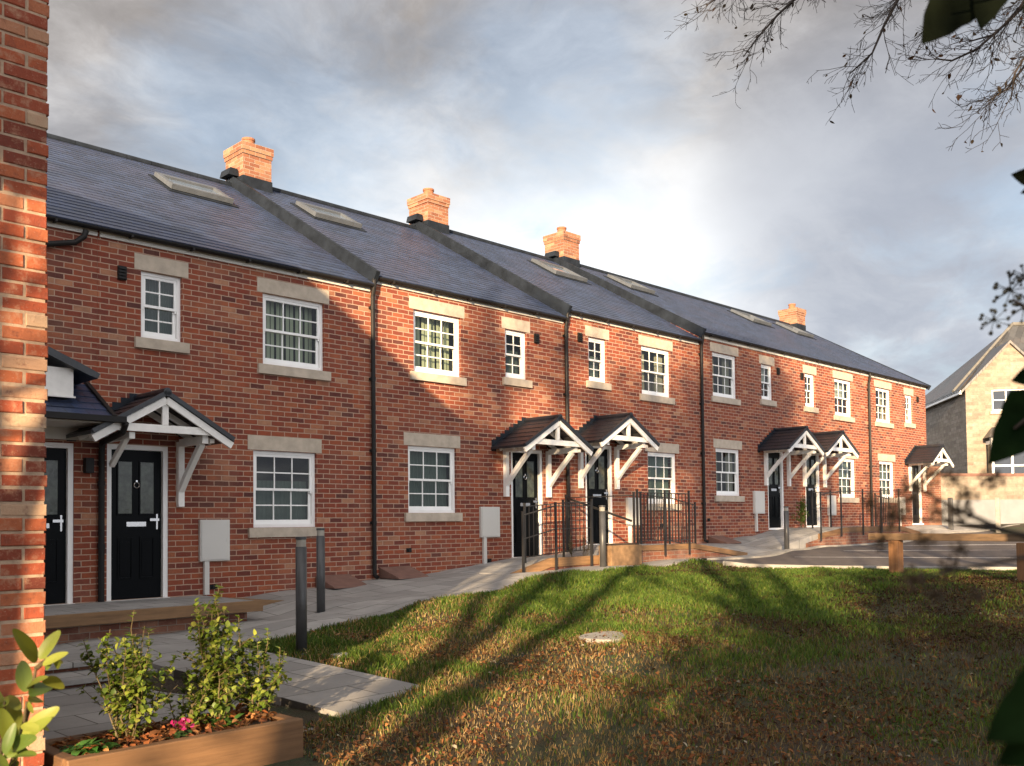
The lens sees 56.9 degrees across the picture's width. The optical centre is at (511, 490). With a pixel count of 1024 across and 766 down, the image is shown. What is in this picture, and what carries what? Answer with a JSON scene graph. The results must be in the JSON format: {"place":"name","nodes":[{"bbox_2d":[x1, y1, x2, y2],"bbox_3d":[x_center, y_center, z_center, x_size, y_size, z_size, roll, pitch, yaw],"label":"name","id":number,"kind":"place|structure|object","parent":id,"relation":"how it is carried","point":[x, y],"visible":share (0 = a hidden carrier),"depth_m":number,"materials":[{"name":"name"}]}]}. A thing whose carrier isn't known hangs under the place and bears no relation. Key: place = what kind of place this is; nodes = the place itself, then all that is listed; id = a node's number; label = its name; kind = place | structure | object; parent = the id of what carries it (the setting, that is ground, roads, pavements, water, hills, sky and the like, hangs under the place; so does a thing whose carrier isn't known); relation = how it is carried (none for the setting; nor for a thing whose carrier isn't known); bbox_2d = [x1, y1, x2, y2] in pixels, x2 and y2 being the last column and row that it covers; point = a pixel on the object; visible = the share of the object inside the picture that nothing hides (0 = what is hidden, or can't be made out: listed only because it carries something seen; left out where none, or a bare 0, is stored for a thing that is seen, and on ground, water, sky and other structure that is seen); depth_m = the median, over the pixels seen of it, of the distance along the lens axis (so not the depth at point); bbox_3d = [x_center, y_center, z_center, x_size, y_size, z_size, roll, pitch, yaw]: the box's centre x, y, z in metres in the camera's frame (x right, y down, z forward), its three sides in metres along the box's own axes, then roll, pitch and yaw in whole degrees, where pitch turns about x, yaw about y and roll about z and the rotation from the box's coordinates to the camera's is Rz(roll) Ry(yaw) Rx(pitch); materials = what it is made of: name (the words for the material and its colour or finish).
{"place":"outdoors","nodes":[
{"label":"outdoors","id":0,"kind":"place"},
{"bbox_2d":[43,684,312,739],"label":"path","id":1,"kind":"structure","parent":0,"point":[77,714],"depth_m":7.11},
{"bbox_2d":[140,645,422,716],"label":"path","id":2,"kind":"structure","parent":0,"point":[321,688],"depth_m":7.71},
{"bbox_2d":[52,525,974,667],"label":"path","id":3,"kind":"structure","parent":0,"point":[378,596],"depth_m":12.96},
{"bbox_2d":[315,528,324,612],"bbox_3d":[-2.471,1.085,12.218,0.160,1.200,0.160,-3,-3,45],"label":"bollard light","id":4,"kind":"object","parent":3,"relation":"on","point":[320,563],"visible":0.85,"depth_m":12.18,"materials":[{"name":"grey metal"}]},
{"bbox_2d":[315,574,366,588],"bbox_3d":[-2.577,1.374,14.336,0.505,0.178,0.620,-3,-3,45],"label":"sloped cover","id":5,"kind":"object","parent":3,"relation":"on","point":[339,581],"visible":0.86,"depth_m":14.29,"materials":[{"name":"red concrete"}]},
{"bbox_2d":[379,566,428,578],"bbox_3d":[-1.731,1.313,15.189,0.505,0.178,0.620,-3,-3,45],"label":"sloped cover","id":6,"kind":"object","parent":3,"relation":"on","point":[402,572],"visible":1,"depth_m":15.11,"materials":[{"name":"red concrete"}]},
{"bbox_2d":[521,502,592,572],"bbox_3d":[0.766,0.841,15.571,0.040,1.322,1.710,-3,-3,45],"label":"metal railing","id":7,"kind":"object","parent":3,"relation":"on","point":[555,538],"visible":0.91,"depth_m":15.51,"materials":[{"name":"black metal"}]},
{"bbox_2d":[457,543,747,573],"bbox_3d":[1.865,1.431,17.942,1.724,0.800,7.000,-3,-3,45],"label":"entrance landing","id":8,"kind":"object","parent":3,"relation":"on","point":[652,552],"visible":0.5,"depth_m":17.24,"materials":[{"name":"brick"}]},
{"bbox_2d":[523,499,593,562],"bbox_3d":[0.857,0.764,16.985,0.040,1.252,1.840,-3,-3,45],"label":"metal railing","id":9,"kind":"object","parent":8,"relation":"on","point":[563,551],"visible":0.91,"depth_m":17.02,"materials":[{"name":"black metal"}]},
{"bbox_2d":[566,537,573,556],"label":"spindly plant","id":10,"kind":"object","parent":8,"relation":"on","point":[570,550],"visible":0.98,"depth_m":17.06,"materials":[{"name":"green plant"}]},
{"bbox_2d":[582,533,593,555],"bbox_3d":[1.369,0.992,17.349,0.210,0.452,0.328,-3,-3,45],"label":"spindly plant","id":11,"kind":"object","parent":8,"relation":"on","point":[584,539],"visible":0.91,"depth_m":17.31,"materials":[{"name":"green plant"}]},
{"bbox_2d":[565,492,635,549],"bbox_3d":[1.621,0.596,17.598,1.670,1.092,0.040,-3,-3,45],"label":"metal railing","id":12,"kind":"object","parent":8,"relation":"on","point":[616,515],"visible":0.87,"depth_m":17.42,"materials":[{"name":"black metal"}]},
{"bbox_2d":[635,489,690,554],"bbox_3d":[2.844,0.599,17.671,0.040,1.222,1.670,-3,-3,45],"label":"metal railing","id":13,"kind":"object","parent":8,"relation":"on","point":[664,493],"visible":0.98,"depth_m":17.67,"materials":[{"name":"black metal"}]},
{"bbox_2d":[639,493,696,543],"bbox_3d":[3.279,0.691,19.749,0.040,1.312,1.970,-3,-3,45],"label":"metal railing","id":14,"kind":"object","parent":8,"relation":"on","point":[695,534],"visible":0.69,"depth_m":19.73,"materials":[{"name":"black metal"}]},
{"bbox_2d":[599,505,605,566],"bbox_3d":[1.524,0.823,15.910,0.160,1.152,0.160,-3,-3,45],"label":"bollard light","id":15,"kind":"object","parent":3,"relation":"on","point":[602,532],"visible":0.84,"depth_m":15.87,"materials":[{"name":"grey metal"}]},
{"bbox_2d":[599,543,641,565],"bbox_3d":[1.903,1.178,16.556,0.280,0.510,0.860,-3,-3,45],"label":"planting box","id":16,"kind":"object","parent":3,"relation":"on","point":[621,554],"visible":0.52,"depth_m":16.40,"materials":[{"name":"wood"}]},
{"bbox_2d":[708,536,740,543],"bbox_3d":[4.933,1.136,21.895,0.505,0.178,0.620,-3,-3,45],"label":"sloped cover","id":17,"kind":"object","parent":3,"relation":"on","point":[720,539],"visible":0.89,"depth_m":21.79,"materials":[{"name":"red brick"}]},
{"bbox_2d":[783,506,789,549],"bbox_3d":[6.018,0.881,20.726,0.160,1.076,0.160,-3,-3,45],"label":"bollard light","id":18,"kind":"object","parent":3,"relation":"on","point":[786,528],"visible":0.79,"depth_m":20.68,"materials":[{"name":"grey metal"}]},
{"bbox_2d":[748,526,916,549],"bbox_3d":[8.067,1.357,24.260,1.609,0.840,8.000,-3,-3,45],"label":"entrance landing","id":19,"kind":"object","parent":3,"relation":"on","point":[805,537],"visible":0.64,"depth_m":22.95,"materials":[{"name":"brick"}]},
{"bbox_2d":[791,498,808,527],"bbox_3d":[7.501,0.535,24.468,0.431,0.892,0.514,-3,-3,45],"label":"conifer","id":20,"kind":"object","parent":19,"relation":"on","point":[801,514],"visible":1,"depth_m":24.41,"materials":[{"name":"green plant"}]},
{"bbox_2d":[811,490,831,527],"bbox_3d":[7.943,0.492,24.261,0.040,1.012,1.040,-3,-3,45],"label":"metal railing","id":21,"kind":"object","parent":19,"relation":"on","point":[812,492],"visible":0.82,"depth_m":24.07,"materials":[{"name":"black metal"}]},
{"bbox_2d":[819,489,881,540],"bbox_3d":[8.448,0.584,23.474,0.040,1.262,3.340,-3,-3,45],"label":"metal railing","id":22,"kind":"object","parent":19,"relation":"attached to","point":[841,491],"visible":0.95,"depth_m":23.05,"materials":[{"name":"black metal"}]},
{"bbox_2d":[874,493,889,525],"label":"metal railing","id":23,"kind":"object","parent":19,"relation":"on","point":[876,523],"visible":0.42,"depth_m":26.80,"materials":[{"name":"black metal"}]},
{"bbox_2d":[880,488,899,531],"bbox_3d":[10.035,0.520,25.071,0.040,1.162,1.140,-3,-3,45],"label":"metal railing","id":24,"kind":"object","parent":19,"relation":"on","point":[888,502],"visible":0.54,"depth_m":24.99,"materials":[{"name":"black metal"}]},
{"bbox_2d":[46,0,1023,394],"label":"sky","id":25,"kind":"structure","parent":0,"point":[534,118],"materials":[{"name":"grey"}]},
{"bbox_2d":[107,557,1023,765],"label":"ground","id":26,"kind":"structure","parent":0,"point":[170,685],"depth_m":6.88,"materials":[{"name":"green plant"}]},
{"bbox_2d":[0,0,48,765],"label":"house","id":27,"kind":"structure","parent":26,"relation":"on","point":[24,105],"depth_m":4.83,"materials":[{"name":"brick"}]},
{"bbox_2d":[0,628,67,765],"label":"laurel bush","id":28,"kind":"object","parent":26,"relation":"on","point":[19,731],"visible":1,"depth_m":2.22,"materials":[{"name":"green plant"}]},
{"bbox_2d":[43,176,128,605],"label":"terraced house","id":29,"kind":"structure","parent":26,"relation":"on","point":[75,398],"depth_m":11.84,"materials":[{"name":"red brick"}]},
{"bbox_2d":[44,448,65,603],"bbox_3d":[-5.818,0.434,11.600,0.085,1.927,0.662,-3,-3,45],"label":"front door","id":30,"kind":"structure","parent":29,"relation":"in","point":[55,491],"depth_m":11.75,"materials":[{"name":"black paint"}]},
{"bbox_2d":[45,648,157,690],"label":"garden steps","id":31,"kind":"structure","parent":26,"relation":"on","point":[72,671],"depth_m":8.56,"materials":[{"name":"stone"}]},
{"bbox_2d":[43,595,284,644],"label":"entrance deck","id":32,"kind":"structure","parent":26,"relation":"on","point":[80,621],"depth_m":11.03,"materials":[{"name":"brick"}]},
{"bbox_2d":[43,707,302,765],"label":"timber planter","id":33,"kind":"object","parent":26,"relation":"on","point":[257,743],"visible":0.53,"depth_m":5.37,"materials":[{"name":"wood"}]},
{"bbox_2d":[60,737,121,755],"bbox_3d":[-2.253,1.377,5.027,0.330,0.092,0.321,0,-2,-6],"label":"primrose plant","id":34,"kind":"object","parent":33,"relation":"in","point":[74,750],"visible":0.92,"depth_m":5.02,"materials":[{"name":"green plant"}]},
{"bbox_2d":[76,612,182,743],"bbox_3d":[-2.171,1.072,5.385,0.524,0.773,0.476,-1,-2,6],"label":"leafy shrub","id":35,"kind":"object","parent":33,"relation":"in","point":[135,691],"visible":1,"depth_m":5.33,"materials":[{"name":"green plant"}]},
{"bbox_2d":[51,703,276,755],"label":"fallen leaves","id":36,"kind":"object","parent":33,"relation":"on","point":[156,732],"visible":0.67,"depth_m":5.46,"materials":[{"name":"brown plant"}]},
{"bbox_2d":[165,717,193,738],"bbox_3d":[-1.871,1.356,5.380,0.160,0.122,0.173,-1,-2,14],"label":"flowering plant","id":37,"kind":"object","parent":33,"relation":"on","point":[182,722],"visible":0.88,"depth_m":5.38,"materials":[{"name":"pink plant"}]},
{"bbox_2d":[161,670,212,729],"bbox_3d":[-1.956,1.271,5.692,0.298,0.394,0.222,0,-2,-18],"label":"leafy shrub","id":38,"kind":"object","parent":33,"relation":"in","point":[194,712],"visible":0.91,"depth_m":5.68,"materials":[{"name":"green plant"}]},
{"bbox_2d":[178,584,261,720],"bbox_3d":[-1.829,1.024,5.808,0.478,0.890,0.538,-1,-2,0],"label":"leafy shrub","id":39,"kind":"object","parent":33,"relation":"in","point":[215,640],"visible":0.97,"depth_m":5.79,"materials":[{"name":"green plant"}]},
{"bbox_2d":[209,713,243,727],"bbox_3d":[-1.743,1.405,5.731,0.228,0.078,0.256,-2,-2,30],"label":"primrose plant","id":40,"kind":"object","parent":33,"relation":"in","point":[228,721],"visible":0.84,"depth_m":5.71,"materials":[{"name":"green plant"}]},
{"bbox_2d":[233,628,291,714],"bbox_3d":[-1.632,1.176,6.033,0.394,0.597,0.332,-1,-2,11],"label":"leafy shrub","id":41,"kind":"object","parent":33,"relation":"in","point":[255,692],"visible":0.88,"depth_m":6.00,"materials":[{"name":"green plant"}]},
{"bbox_2d":[46,133,374,601],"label":"terraced house","id":42,"kind":"structure","parent":26,"relation":"on","point":[233,352],"depth_m":13.54,"materials":[{"name":"red brick"}]},
{"bbox_2d":[111,450,160,599],"bbox_3d":[-4.957,0.444,12.465,0.085,1.947,0.682,-3,-3,45],"label":"front door","id":43,"kind":"structure","parent":42,"relation":"in","point":[136,476],"depth_m":12.47,"materials":[{"name":"black paint"}]},
{"bbox_2d":[134,253,189,353],"bbox_3d":[-4.775,-2.507,12.796,0.262,1.256,0.750,-3,-3,45],"label":"window","id":44,"kind":"structure","parent":42,"relation":"in","point":[160,323],"depth_m":12.83,"materials":[{"name":"white paint"}]},
{"bbox_2d":[248,435,323,537],"bbox_3d":[-3.406,-0.052,14.058,0.262,1.476,1.250,-3,-3,45],"label":"window","id":45,"kind":"structure","parent":42,"relation":"in","point":[275,503],"depth_m":14.09,"materials":[{"name":"white paint"}]},
{"bbox_2d":[257,277,330,380],"bbox_3d":[-3.338,-2.398,14.263,0.300,1.406,1.240,-3,-3,45],"label":"window","id":46,"kind":"structure","parent":42,"relation":"in","point":[278,366],"depth_m":14.28,"materials":[{"name":"white paint"}]},
{"bbox_2d":[294,537,306,654],"bbox_3d":[-2.083,1.085,9.349,0.160,1.259,0.160,-3,-3,45],"label":"bollard light","id":47,"kind":"object","parent":26,"relation":"on","point":[301,588],"visible":0.82,"depth_m":9.31,"materials":[{"name":"grey metal"}]},
{"bbox_2d":[331,652,347,658],"bbox_3d":[-1.648,1.605,9.106,0.142,0.073,0.197,-1,-2,19],"label":"flat stone","id":48,"kind":"object","parent":26,"relation":"on","point":[346,653],"visible":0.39,"depth_m":9.05,"materials":[{"name":"stone"}]},
{"bbox_2d":[220,137,593,579],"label":"terraced house","id":49,"kind":"structure","parent":26,"relation":"on","point":[476,436],"depth_m":16.79,"materials":[{"name":"red brick"}]},
{"bbox_2d":[404,432,462,520],"bbox_3d":[-1.398,-0.217,16.085,0.262,1.476,1.250,-3,-3,45],"label":"window","id":50,"kind":"structure","parent":49,"relation":"in","point":[427,482],"depth_m":16.15,"materials":[{"name":"white paint"}]},
{"bbox_2d":[409,295,466,385],"bbox_3d":[-1.343,-2.542,16.274,0.300,1.406,1.240,-3,-3,45],"label":"window","id":51,"kind":"structure","parent":49,"relation":"in","point":[430,374],"depth_m":16.32,"materials":[{"name":"white paint"}]},
{"bbox_2d":[501,316,532,387],"bbox_3d":[0.021,-2.557,17.619,0.262,1.256,0.750,-3,-3,45],"label":"window","id":52,"kind":"structure","parent":49,"relation":"in","point":[512,378],"depth_m":17.66,"materials":[{"name":"white paint"}]},
{"bbox_2d":[512,453,537,556],"bbox_3d":[0.240,0.264,17.696,0.085,1.927,0.722,-3,-3,45],"label":"front door","id":53,"kind":"structure","parent":49,"relation":"in","point":[525,483],"depth_m":17.72,"materials":[{"name":"black wood"}]},
{"bbox_2d":[406,188,702,549],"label":"terraced house","id":54,"kind":"structure","parent":26,"relation":"on","point":[631,394],"depth_m":20.21,"materials":[{"name":"red brick"}]},
{"bbox_2d":[586,448,608,543],"bbox_3d":[1.719,0.108,19.191,0.085,1.927,0.722,-3,-3,45],"label":"front door","id":55,"kind":"structure","parent":54,"relation":"in","point":[597,476],"depth_m":19.21,"materials":[{"name":"black wood"}]},
{"bbox_2d":[585,325,611,390],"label":"window","id":56,"kind":"structure","parent":54,"relation":"in","point":[594,382],"depth_m":19.35,"materials":[{"name":"white paint"}]},
{"bbox_2d":[638,335,674,404],"bbox_3d":[3.089,-2.621,20.712,0.272,1.406,1.240,-3,-3,45],"label":"window","id":57,"kind":"structure","parent":54,"relation":"in","point":[657,395],"depth_m":20.80,"materials":[{"name":"white paint"}]},
{"bbox_2d":[645,443,681,509],"bbox_3d":[3.243,-0.305,20.753,0.262,1.476,1.250,-3,-3,45],"label":"window","id":58,"kind":"structure","parent":54,"relation":"in","point":[658,467],"depth_m":20.87,"materials":[{"name":"white paint"}]},
{"bbox_2d":[579,631,623,643],"bbox_3d":[0.915,1.471,9.404,0.447,0.076,0.760,-1,-2,17],"label":"inspection cover","id":59,"kind":"object","parent":26,"relation":"on","point":[589,637],"visible":0.63,"depth_m":9.24,"materials":[{"name":"concrete"}]},
{"bbox_2d":[260,562,1023,765],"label":"fallen leaves","id":60,"kind":"object","parent":26,"relation":"on","point":[634,758],"visible":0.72,"depth_m":7.07,"materials":[{"name":"brown plant"}]},
{"bbox_2d":[543,226,824,542],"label":"terraced house","id":61,"kind":"structure","parent":26,"relation":"on","point":[754,441],"depth_m":23.46,"materials":[{"name":"red brick"}]},
{"bbox_2d":[710,342,740,405],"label":"window","id":62,"kind":"structure","parent":61,"relation":"in","point":[724,397],"depth_m":22.76,"materials":[{"name":"white paint"}]},
{"bbox_2d":[713,438,744,501],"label":"window","id":63,"kind":"structure","parent":61,"relation":"in","point":[729,495],"depth_m":22.76,"materials":[{"name":"white paint"}]},
{"bbox_2d":[759,355,776,406],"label":"window","id":64,"kind":"structure","parent":61,"relation":"in","point":[766,400],"depth_m":24.10,"materials":[{"name":"white paint"}]},
{"bbox_2d":[768,453,780,527],"bbox_3d":[6.691,-0.018,24.193,0.085,1.927,0.682,-3,-3,45],"label":"front door","id":65,"kind":"structure","parent":61,"relation":"in","point":[774,487],"depth_m":24.21,"materials":[{"name":"black plastic"}]},
{"bbox_2d":[654,285,869,527],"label":"terraced house","id":66,"kind":"structure","parent":26,"relation":"on","point":[830,399],"depth_m":26.54,"materials":[{"name":"red brick"}]},
{"bbox_2d":[803,365,818,412],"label":"window","id":67,"kind":"structure","parent":66,"relation":"in","point":[810,407],"depth_m":25.68,"materials":[{"name":"white paint"}]},
{"bbox_2d":[806,455,816,524],"bbox_3d":[8.074,-0.026,25.583,0.085,1.927,0.682,-3,-3,45],"label":"front door","id":68,"kind":"structure","parent":66,"relation":"in","point":[811,481],"depth_m":25.63,"materials":[{"name":"black plastic"}]},
{"bbox_2d":[833,370,854,422],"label":"window","id":69,"kind":"structure","parent":66,"relation":"in","point":[838,384],"depth_m":27.15,"materials":[{"name":"white paint"}]},
{"bbox_2d":[837,456,859,502],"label":"window","id":70,"kind":"structure","parent":66,"relation":"in","point":[843,468],"depth_m":27.23,"materials":[{"name":"white paint"}]},
{"bbox_2d":[733,303,954,526],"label":"terraced house","id":71,"kind":"structure","parent":26,"relation":"on","point":[899,448],"depth_m":29.85,"materials":[{"name":"red brick"}]},
{"bbox_2d":[874,379,893,428],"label":"window","id":72,"kind":"structure","parent":71,"relation":"in","point":[880,422],"depth_m":29.08,"materials":[{"name":"white paint"}]},
{"bbox_2d":[878,454,897,502],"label":"window","id":73,"kind":"structure","parent":71,"relation":"in","point":[882,458],"depth_m":29.12,"materials":[{"name":"white paint"}]},
{"bbox_2d":[904,388,915,427],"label":"window","id":74,"kind":"structure","parent":71,"relation":"in","point":[907,391],"depth_m":30.35,"materials":[{"name":"white paint"}]},
{"bbox_2d":[912,465,919,522],"bbox_3d":[13.006,0.087,30.535,0.085,1.927,0.682,-3,-3,45],"label":"front door","id":75,"kind":"structure","parent":71,"relation":"in","point":[915,510],"depth_m":30.60,"materials":[{"name":"black plastic"}]},
{"bbox_2d":[664,0,1023,151],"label":"bare tree","id":76,"kind":"object","parent":26,"relation":"on","point":[1000,91],"visible":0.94,"depth_m":6.78,"materials":[{"name":"brown plant"}]},
{"bbox_2d":[701,524,1019,559],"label":"kerb","id":77,"kind":"structure","parent":26,"relation":"on","point":[820,546],"depth_m":21.74,"materials":[{"name":"concrete"}]},
{"bbox_2d":[705,531,1023,566],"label":"car park","id":78,"kind":"structure","parent":26,"relation":"on","point":[859,555],"depth_m":19.13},
{"bbox_2d":[865,544,1011,557],"bbox_3d":[8.661,1.343,20.334,4.230,0.195,10.686,-2,-2,30],"label":"bay line","id":79,"kind":"object","parent":78,"relation":"on","point":[930,550],"visible":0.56,"depth_m":20.29,"materials":[{"name":"paint"}]},
{"bbox_2d":[723,561,1016,570],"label":"kerb","id":80,"kind":"structure","parent":26,"relation":"on","point":[732,564],"depth_m":16.03,"materials":[{"name":"concrete"}]},
{"bbox_2d":[860,0,1023,765],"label":"tree","id":81,"kind":"object","parent":26,"relation":"on","point":[942,18],"visible":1,"depth_m":0.64,"materials":[{"name":"green plant"}]},
{"bbox_2d":[868,533,1023,580],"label":"knee rail fence","id":82,"kind":"object","parent":26,"relation":"on","point":[895,551],"visible":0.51,"depth_m":13.16,"materials":[{"name":"brown wood"}]},
{"bbox_2d":[948,498,953,529],"bbox_3d":[13.446,0.817,28.984,0.120,1.202,0.120,-3,-3,45],"label":"verge post","id":83,"kind":"object","parent":26,"relation":"on","point":[950,526],"visible":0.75,"depth_m":28.94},
{"bbox_2d":[925,322,1023,472],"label":"stone house","id":84,"kind":"structure","parent":26,"relation":"on","point":[964,402],"depth_m":40.14,"materials":[{"name":"stone"}]},
{"bbox_2d":[983,427,1023,472],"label":"bay window","id":85,"kind":"structure","parent":84,"relation":"in","point":[1015,464],"depth_m":39.23,"materials":[{"name":"white paint"}]},
{"bbox_2d":[992,389,1020,410],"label":"window","id":86,"kind":"structure","parent":84,"relation":"in","point":[999,396],"depth_m":40.04,"materials":[{"name":"white paint"}]},
{"bbox_2d":[927,466,1023,524],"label":"boundary wall","id":87,"kind":"structure","parent":26,"relation":"on","point":[1010,494],"depth_m":36.36,"materials":[{"name":"brick"}]},
{"bbox_2d":[957,523,1023,533],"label":"grass verge","id":88,"kind":"object","parent":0,"point":[1020,527],"depth_m":31.52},
{"bbox_2d":[995,498,1000,532],"bbox_3d":[15.415,0.895,29.981,0.120,1.340,0.120,-3,-3,45],"label":"verge post","id":89,"kind":"object","parent":88,"relation":"on","point":[997,511],"visible":0.76,"depth_m":29.94,"materials":[{"name":"concrete"}]}
]}

